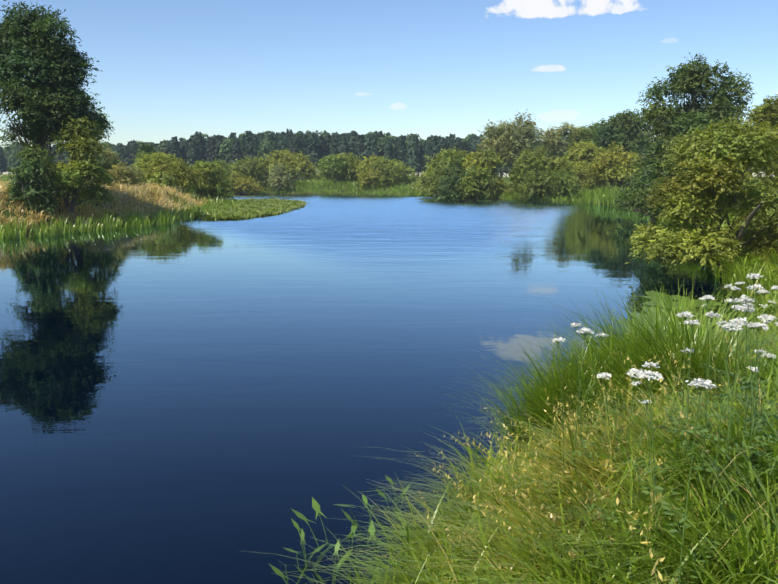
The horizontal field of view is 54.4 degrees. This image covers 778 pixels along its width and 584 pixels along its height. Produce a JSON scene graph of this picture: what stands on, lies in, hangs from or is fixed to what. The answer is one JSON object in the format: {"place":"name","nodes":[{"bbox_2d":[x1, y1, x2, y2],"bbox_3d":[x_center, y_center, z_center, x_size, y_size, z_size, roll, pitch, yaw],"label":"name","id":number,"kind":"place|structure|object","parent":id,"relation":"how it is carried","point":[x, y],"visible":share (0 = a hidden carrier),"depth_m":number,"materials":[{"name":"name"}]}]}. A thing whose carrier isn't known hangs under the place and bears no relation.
{"place":"outdoors","nodes":[
{"label":"outdoors","id":0,"kind":"place"},
{"bbox_2d":[1,178,639,208],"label":"reeds","id":1,"kind":"object","parent":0,"point":[604,197],"depth_m":135.74,"materials":[{"name":"green plant"}]},
{"bbox_2d":[0,176,770,521],"bbox_3d":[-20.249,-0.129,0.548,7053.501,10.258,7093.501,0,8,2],"label":"terrain","id":2,"kind":"structure","parent":0,"point":[104,202],"depth_m":62.01,"materials":[{"name":"green plant"}]},
{"bbox_2d":[1,142,64,213],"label":"dark bush","id":3,"kind":"object","parent":2,"relation":"on","point":[26,182],"visible":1,"depth_m":49.98,"materials":[{"name":"green plant"}]},
{"bbox_2d":[0,0,106,186],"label":"tall tree","id":4,"kind":"object","parent":2,"relation":"on","point":[49,69],"visible":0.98,"depth_m":53.40,"materials":[{"name":"green plant"}]},
{"bbox_2d":[43,113,119,214],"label":"bush","id":5,"kind":"object","parent":2,"relation":"on","point":[74,175],"visible":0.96,"depth_m":52.89,"materials":[{"name":"green plant"}]},
{"bbox_2d":[48,95,114,164],"bbox_3d":[-25.788,-12.338,61.527,6.309,9.102,6.342,0,8,2],"label":"tree","id":6,"kind":"object","parent":2,"relation":"on","point":[105,122],"visible":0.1,"depth_m":62.26,"materials":[{"name":"green plant"}]},
{"bbox_2d":[0,178,210,229],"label":"dry grass","id":7,"kind":"structure","parent":2,"relation":"on","point":[122,192],"depth_m":63.22,"materials":[{"name":"beige plant"}]},
{"bbox_2d":[70,147,147,185],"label":"willow","id":8,"kind":"object","parent":2,"relation":"on","point":[117,168],"visible":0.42,"depth_m":81.32,"materials":[{"name":"green plant"}]},
{"bbox_2d":[130,151,149,170],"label":"bush","id":9,"kind":"object","parent":2,"relation":"on","point":[140,156],"depth_m":130.26,"materials":[{"name":"green plant"}]},
{"bbox_2d":[129,140,156,162],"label":"bush","id":10,"kind":"object","parent":2,"relation":"on","point":[146,148],"visible":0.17,"depth_m":148.28,"materials":[{"name":"green plant"}]},
{"bbox_2d":[133,151,205,190],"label":"willow","id":11,"kind":"object","parent":2,"relation":"on","point":[170,168],"visible":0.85,"depth_m":94.38,"materials":[{"name":"green plant"}]},
{"bbox_2d":[187,159,236,201],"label":"willow","id":12,"kind":"object","parent":2,"relation":"on","point":[216,186],"visible":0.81,"depth_m":102.29,"materials":[{"name":"green plant"}]},
{"bbox_2d":[211,158,232,181],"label":"bush","id":13,"kind":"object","parent":2,"relation":"on","point":[224,164],"depth_m":187.94,"materials":[{"name":"green plant"}]},
{"bbox_2d":[224,171,268,194],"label":"bush","id":14,"kind":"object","parent":2,"relation":"on","point":[237,183],"depth_m":186.10,"materials":[{"name":"green plant"}]},
{"bbox_2d":[228,154,270,184],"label":"bush","id":15,"kind":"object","parent":2,"relation":"on","point":[254,168],"depth_m":193.22,"materials":[{"name":"green plant"}]},
{"bbox_2d":[260,162,295,190],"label":"bush","id":16,"kind":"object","parent":2,"relation":"on","point":[277,180],"depth_m":189.58,"materials":[{"name":"green plant"}]},
{"bbox_2d":[263,169,308,185],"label":"bush","id":17,"kind":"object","parent":2,"relation":"on","point":[296,176],"depth_m":194.95,"materials":[{"name":"green plant"}]},
{"bbox_2d":[263,148,321,184],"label":"bush","id":18,"kind":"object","parent":2,"relation":"on","point":[287,158],"depth_m":196.88,"materials":[{"name":"green plant"}]},
{"bbox_2d":[312,152,361,183],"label":"bush","id":19,"kind":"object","parent":2,"relation":"on","point":[336,168],"depth_m":193.19,"materials":[{"name":"green plant"}]},
{"bbox_2d":[338,520,385,583],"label":"water plant","id":20,"kind":"object","parent":2,"relation":"on","point":[371,528],"visible":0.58,"depth_m":6.13,"materials":[{"name":"green plant"}]},
{"bbox_2d":[0,195,747,583],"bbox_3d":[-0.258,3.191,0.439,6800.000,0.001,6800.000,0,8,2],"label":"river water surface","id":21,"kind":"object","parent":2,"relation":"on","point":[194,401],"depth_m":13.54,"materials":[{"name":"blue liquid"}]},
{"bbox_2d":[0,198,239,240],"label":"reeds","id":22,"kind":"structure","parent":21,"relation":"on","point":[158,218],"depth_m":53.42,"materials":[{"name":"green plant"}]},
{"bbox_2d":[196,197,306,220],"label":"lily pads","id":23,"kind":"object","parent":21,"relation":"on","point":[248,208],"visible":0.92,"depth_m":79.15,"materials":[{"name":"green plant"}]},
{"bbox_2d":[268,543,326,583],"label":"water plant","id":24,"kind":"object","parent":21,"relation":"on","point":[277,571],"visible":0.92,"depth_m":5.87,"materials":[{"name":"green plant"}]},
{"bbox_2d":[284,518,332,569],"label":"water plant","id":25,"kind":"object","parent":21,"relation":"on","point":[302,535],"visible":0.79,"depth_m":6.35,"materials":[{"name":"green plant"}]},
{"bbox_2d":[295,539,350,583],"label":"water plant","id":26,"kind":"object","parent":21,"relation":"on","point":[338,563],"visible":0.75,"depth_m":6.00,"materials":[{"name":"green plant"}]},
{"bbox_2d":[292,497,360,549],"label":"water plant","id":27,"kind":"object","parent":21,"relation":"on","point":[316,506],"visible":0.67,"depth_m":6.82,"materials":[{"name":"green plant"}]},
{"bbox_2d":[329,521,356,554],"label":"water plant","id":28,"kind":"object","parent":21,"relation":"on","point":[354,527],"visible":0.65,"depth_m":6.72,"materials":[{"name":"green plant"}]},
{"bbox_2d":[333,494,376,543],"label":"water plant","id":29,"kind":"object","parent":21,"relation":"on","point":[364,498],"visible":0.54,"depth_m":6.85,"materials":[{"name":"green plant"}]},
{"bbox_2d":[375,475,410,519],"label":"water plant","id":30,"kind":"object","parent":21,"relation":"on","point":[382,493],"visible":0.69,"depth_m":7.37,"materials":[{"name":"green plant"}]},
{"bbox_2d":[412,164,458,199],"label":"willow","id":31,"kind":"object","parent":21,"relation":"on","point":[434,177],"visible":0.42,"depth_m":134.59,"materials":[{"name":"green plant"}]},
{"bbox_2d":[617,306,713,336],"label":"leafy plants","id":32,"kind":"object","parent":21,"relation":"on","point":[636,313],"visible":0.12,"depth_m":18.21,"materials":[{"name":"green plant"}]},
{"bbox_2d":[642,290,722,310],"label":"grass","id":33,"kind":"structure","parent":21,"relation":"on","point":[672,297],"depth_m":20.49,"materials":[{"name":"green plant"}]},
{"bbox_2d":[625,114,777,274],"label":"willow bush","id":34,"kind":"object","parent":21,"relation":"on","point":[688,195],"visible":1,"depth_m":24.81,"materials":[{"name":"green plant"}]},
{"bbox_2d":[353,168,400,188],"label":"bush","id":35,"kind":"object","parent":2,"relation":"on","point":[386,183],"depth_m":186.99,"materials":[{"name":"green plant"}]},
{"bbox_2d":[353,154,419,189],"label":"bush","id":36,"kind":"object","parent":2,"relation":"on","point":[372,168],"depth_m":185.57,"materials":[{"name":"green plant"}]},
{"bbox_2d":[0,128,777,177],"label":"forest","id":37,"kind":"object","parent":2,"relation":"on","point":[412,151],"visible":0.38,"depth_m":314.68,"materials":[{"name":"green plant"}]},
{"bbox_2d":[416,166,446,197],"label":"bush","id":38,"kind":"object","parent":2,"relation":"on","point":[422,183],"depth_m":154.52,"materials":[{"name":"green plant"}]},
{"bbox_2d":[412,147,474,197],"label":"willow","id":39,"kind":"object","parent":2,"relation":"on","point":[450,157],"visible":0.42,"depth_m":147.57,"materials":[{"name":"green plant"}]},
{"bbox_2d":[433,164,478,200],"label":"willow","id":40,"kind":"object","parent":2,"relation":"on","point":[448,179],"visible":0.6,"depth_m":124.80,"materials":[{"name":"green plant"}]},
{"bbox_2d":[445,168,490,201],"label":"willow","id":41,"kind":"object","parent":2,"relation":"on","point":[457,192],"visible":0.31,"depth_m":123.46,"materials":[{"name":"green plant"}]},
{"bbox_2d":[449,163,501,201],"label":"willow","id":42,"kind":"object","parent":2,"relation":"on","point":[482,174],"visible":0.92,"depth_m":122.27,"materials":[{"name":"green plant"}]},
{"bbox_2d":[462,146,514,197],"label":"willow","id":43,"kind":"object","parent":2,"relation":"on","point":[491,160],"visible":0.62,"depth_m":137.03,"materials":[{"name":"green plant"}]},
{"bbox_2d":[245,312,777,583],"bbox_3d":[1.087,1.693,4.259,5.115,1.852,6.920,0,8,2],"label":"bank grass","id":44,"kind":"structure","parent":2,"relation":"on","point":[744,555],"depth_m":4.90,"materials":[{"name":"green plant"}]},
{"bbox_2d":[700,305,776,409],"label":"wildflower","id":45,"kind":"object","parent":44,"relation":"on","point":[737,310],"visible":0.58,"depth_m":6.26,"materials":[{"name":"white plant"}]},
{"bbox_2d":[476,109,547,186],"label":"white willow","id":46,"kind":"object","parent":2,"relation":"on","point":[510,141],"visible":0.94,"depth_m":172.10,"materials":[{"name":"green plant"}]},
{"bbox_2d":[285,247,777,583],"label":"grass","id":47,"kind":"structure","parent":2,"relation":"on","point":[750,280],"depth_m":7.29,"materials":[{"name":"green plant"}]},
{"bbox_2d":[504,145,581,200],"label":"willow","id":48,"kind":"object","parent":2,"relation":"on","point":[539,174],"visible":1,"depth_m":121.27,"materials":[{"name":"green plant"}]},
{"bbox_2d":[536,122,581,158],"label":"white willow","id":49,"kind":"object","parent":2,"relation":"on","point":[558,147],"visible":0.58,"depth_m":179.29,"materials":[{"name":"green plant"}]},
{"bbox_2d":[507,327,622,525],"bbox_3d":[1.292,1.106,5.608,0.986,1.752,0.416,-6,10,-34],"label":"wildflower","id":50,"kind":"object","parent":2,"relation":"on","point":[583,330],"visible":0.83,"depth_m":5.51,"materials":[{"name":"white plant"}]},
{"bbox_2d":[523,322,615,495],"bbox_3d":[1.529,1.067,6.009,0.934,1.665,0.641,0,8,2],"label":"wildflower","id":51,"kind":"object","parent":2,"relation":"on","point":[576,325],"visible":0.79,"depth_m":5.97,"materials":[{"name":"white plant"}]},
{"bbox_2d":[538,337,621,514],"bbox_3d":[1.468,1.174,5.565,0.633,1.687,0.950,3,9,19],"label":"wildflower","id":52,"kind":"object","parent":2,"relation":"on","point":[559,339],"visible":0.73,"depth_m":5.51,"materials":[{"name":"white plant"}]},
{"bbox_2d":[560,118,602,151],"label":"tree","id":53,"kind":"object","parent":2,"relation":"on","point":[586,133],"visible":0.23,"depth_m":183.37,"materials":[{"name":"green plant"}]},
{"bbox_2d":[563,141,619,189],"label":"shrub","id":54,"kind":"object","parent":2,"relation":"on","point":[581,156],"visible":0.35,"depth_m":146.29,"materials":[{"name":"green plant"}]},
{"bbox_2d":[570,164,618,189],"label":"willow","id":55,"kind":"object","parent":2,"relation":"on","point":[582,178],"visible":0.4,"depth_m":143.04,"materials":[{"name":"green plant"}]},
{"bbox_2d":[415,320,777,583],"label":"grass seed heads","id":56,"kind":"object","parent":2,"relation":"on","point":[567,471],"depth_m":5.55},
{"bbox_2d":[428,278,777,459],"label":"reed grass","id":57,"kind":"structure","parent":2,"relation":"on","point":[648,339],"depth_m":8.29,"materials":[{"name":"green plant"}]},
{"bbox_2d":[580,368,643,481],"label":"wildflower","id":58,"kind":"object","parent":2,"relation":"on","point":[632,372],"visible":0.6,"depth_m":5.49,"materials":[{"name":"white plant"}]},
{"bbox_2d":[582,141,647,190],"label":"shrub","id":59,"kind":"object","parent":2,"relation":"on","point":[614,166],"visible":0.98,"depth_m":124.42,"materials":[{"name":"green plant"}]},
{"bbox_2d":[567,372,662,515],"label":"wildflower","id":60,"kind":"object","parent":2,"relation":"on","point":[600,375],"visible":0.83,"depth_m":5.35,"materials":[{"name":"white plant"}]},
{"bbox_2d":[587,109,651,156],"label":"tree","id":61,"kind":"object","parent":2,"relation":"on","point":[619,128],"visible":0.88,"depth_m":156.11,"materials":[{"name":"green plant"}]},
{"bbox_2d":[586,370,661,581],"bbox_3d":[1.364,1.113,4.326,0.618,1.409,0.438,-4,9,-26],"label":"wildflower","id":62,"kind":"object","parent":2,"relation":"on","point":[647,374],"visible":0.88,"depth_m":4.27,"materials":[{"name":"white plant"}]},
{"bbox_2d":[606,361,659,497],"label":"wildflower","id":63,"kind":"object","parent":2,"relation":"on","point":[650,364],"visible":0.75,"depth_m":5.41,"materials":[{"name":"white plant"}]},
{"bbox_2d":[575,371,695,525],"bbox_3d":[1.603,1.136,5.060,0.728,1.346,0.597,7,11,42],"label":"wildflower","id":64,"kind":"object","parent":2,"relation":"on","point":[657,375],"visible":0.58,"depth_m":5.01,"materials":[{"name":"white plant"}]},
{"bbox_2d":[609,133,678,220],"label":"bush","id":65,"kind":"object","parent":2,"relation":"on","point":[636,196],"visible":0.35,"depth_m":62.79,"materials":[{"name":"green plant"}]},
{"bbox_2d":[635,132,689,218],"bbox_3d":[23.121,-8.783,59.267,7.262,7.279,7.389,0,8,2],"label":"tree","id":66,"kind":"object","parent":2,"relation":"on","point":[656,164],"visible":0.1,"depth_m":59.03,"materials":[{"name":"green plant"}]},
{"bbox_2d":[645,311,694,510],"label":"wildflower","id":67,"kind":"object","parent":2,"relation":"on","point":[683,314],"visible":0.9,"depth_m":4.87,"materials":[{"name":"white plant"}]},
{"bbox_2d":[655,377,719,583],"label":"wildflower","id":68,"kind":"object","parent":2,"relation":"on","point":[699,382],"visible":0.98,"depth_m":3.46,"materials":[{"name":"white plant"}]},
{"bbox_2d":[630,52,756,152],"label":"tree","id":69,"kind":"object","parent":2,"relation":"on","point":[692,78],"visible":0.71,"depth_m":74.00,"materials":[{"name":"green plant"}]},
{"bbox_2d":[669,311,721,478],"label":"wildflower","id":70,"kind":"object","parent":2,"relation":"on","point":[711,315],"visible":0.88,"depth_m":4.84,"materials":[{"name":"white plant"}]},
{"bbox_2d":[656,319,749,525],"bbox_3d":[1.990,0.906,4.790,0.375,1.489,0.840,0,8,-3],"label":"wildflower","id":71,"kind":"object","parent":2,"relation":"on","point":[691,322],"visible":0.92,"depth_m":4.80,"materials":[{"name":"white plant"}]},
{"bbox_2d":[664,120,765,222],"bbox_3d":[21.664,-7.902,51.508,6.608,7.346,6.747,0,8,2],"label":"tree","id":72,"kind":"object","parent":2,"relation":"on","point":[678,138],"depth_m":51.02,"materials":[{"name":"green plant"}]},
{"bbox_2d":[653,205,777,333],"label":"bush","id":73,"kind":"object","parent":2,"relation":"on","point":[772,264],"depth_m":22.55,"materials":[{"name":"green plant"}]},
{"bbox_2d":[660,317,777,530],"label":"wildflower","id":74,"kind":"object","parent":2,"relation":"on","point":[738,320],"visible":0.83,"depth_m":4.46,"materials":[{"name":"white plant"}]},
{"bbox_2d":[676,295,763,459],"bbox_3d":[2.431,0.732,5.436,0.526,1.444,0.822,6,10,36],"label":"wildflower","id":75,"kind":"object","parent":2,"relation":"on","point":[706,297],"visible":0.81,"depth_m":5.37,"materials":[{"name":"white plant"}]},
{"bbox_2d":[701,286,740,317],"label":"white wildflower","id":76,"kind":"object","parent":2,"relation":"on","point":[735,288],"visible":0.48,"depth_m":10.75,"materials":[{"name":"white plant"}]},
{"bbox_2d":[709,299,735,323],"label":"white wildflower","id":77,"kind":"object","parent":2,"relation":"on","point":[731,300],"visible":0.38,"depth_m":10.87,"materials":[{"name":"white plant"}]},
{"bbox_2d":[672,323,777,535],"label":"wildflower","id":78,"kind":"object","parent":2,"relation":"on","point":[733,325],"visible":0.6,"depth_m":4.32,"materials":[{"name":"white plant"}]},
{"bbox_2d":[675,306,775,497],"bbox_3d":[2.072,0.807,4.712,0.565,1.469,0.766,0,8,2],"label":"wildflower","id":79,"kind":"object","parent":2,"relation":"on","point":[751,310],"visible":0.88,"depth_m":4.61,"materials":[{"name":"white plant"}]},
{"bbox_2d":[679,297,777,498],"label":"wildflower","id":80,"kind":"object","parent":2,"relation":"on","point":[746,300],"visible":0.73,"depth_m":4.74,"materials":[{"name":"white plant"}]},
{"bbox_2d":[699,284,763,439],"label":"wildflower","id":81,"kind":"object","parent":2,"relation":"on","point":[758,286],"visible":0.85,"depth_m":5.42,"materials":[{"name":"white plant"}]},
{"bbox_2d":[692,303,777,515],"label":"wildflower","id":82,"kind":"object","parent":2,"relation":"on","point":[763,325],"visible":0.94,"depth_m":4.46,"materials":[{"name":"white plant"}]},
{"bbox_2d":[699,273,770,439],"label":"wildflower","id":83,"kind":"object","parent":2,"relation":"on","point":[752,276],"visible":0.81,"depth_m":5.09,"materials":[{"name":"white plant"}]},
{"bbox_2d":[734,281,747,314],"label":"white wildflower","id":84,"kind":"object","parent":2,"relation":"on","point":[739,283],"visible":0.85,"depth_m":11.67,"materials":[{"name":"white plant"}]},
{"bbox_2d":[720,130,777,245],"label":"willow bush","id":85,"kind":"object","parent":2,"relation":"on","point":[760,182],"visible":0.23,"depth_m":29.16,"materials":[{"name":"green plant"}]},
{"bbox_2d":[735,314,777,491],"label":"wildflower","id":86,"kind":"object","parent":2,"relation":"on","point":[767,317],"visible":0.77,"depth_m":4.76,"materials":[{"name":"white plant"}]},
{"bbox_2d":[742,93,777,163],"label":"tree","id":87,"kind":"object","parent":2,"relation":"on","point":[768,112],"visible":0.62,"depth_m":67.40,"materials":[{"name":"green plant"}]},
{"bbox_2d":[754,289,776,322],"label":"white wildflower","id":88,"kind":"object","parent":2,"relation":"on","point":[764,292],"visible":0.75,"depth_m":14.09,"materials":[{"name":"white plant"}]},
{"bbox_2d":[771,285,777,314],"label":"white wildflower","id":89,"kind":"object","parent":2,"relation":"on","point":[775,287],"visible":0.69,"depth_m":13.91,"materials":[{"name":"white plant"}]},
{"bbox_2d":[0,174,774,192],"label":"meadow shore","id":90,"kind":"structure","parent":0,"point":[8,178],"depth_m":262.16,"materials":[{"name":"green plant"}]},
{"bbox_2d":[0,0,777,176],"label":"sky","id":91,"kind":"structure","parent":0,"point":[170,68],"materials":[{"name":"blue"}]}
]}

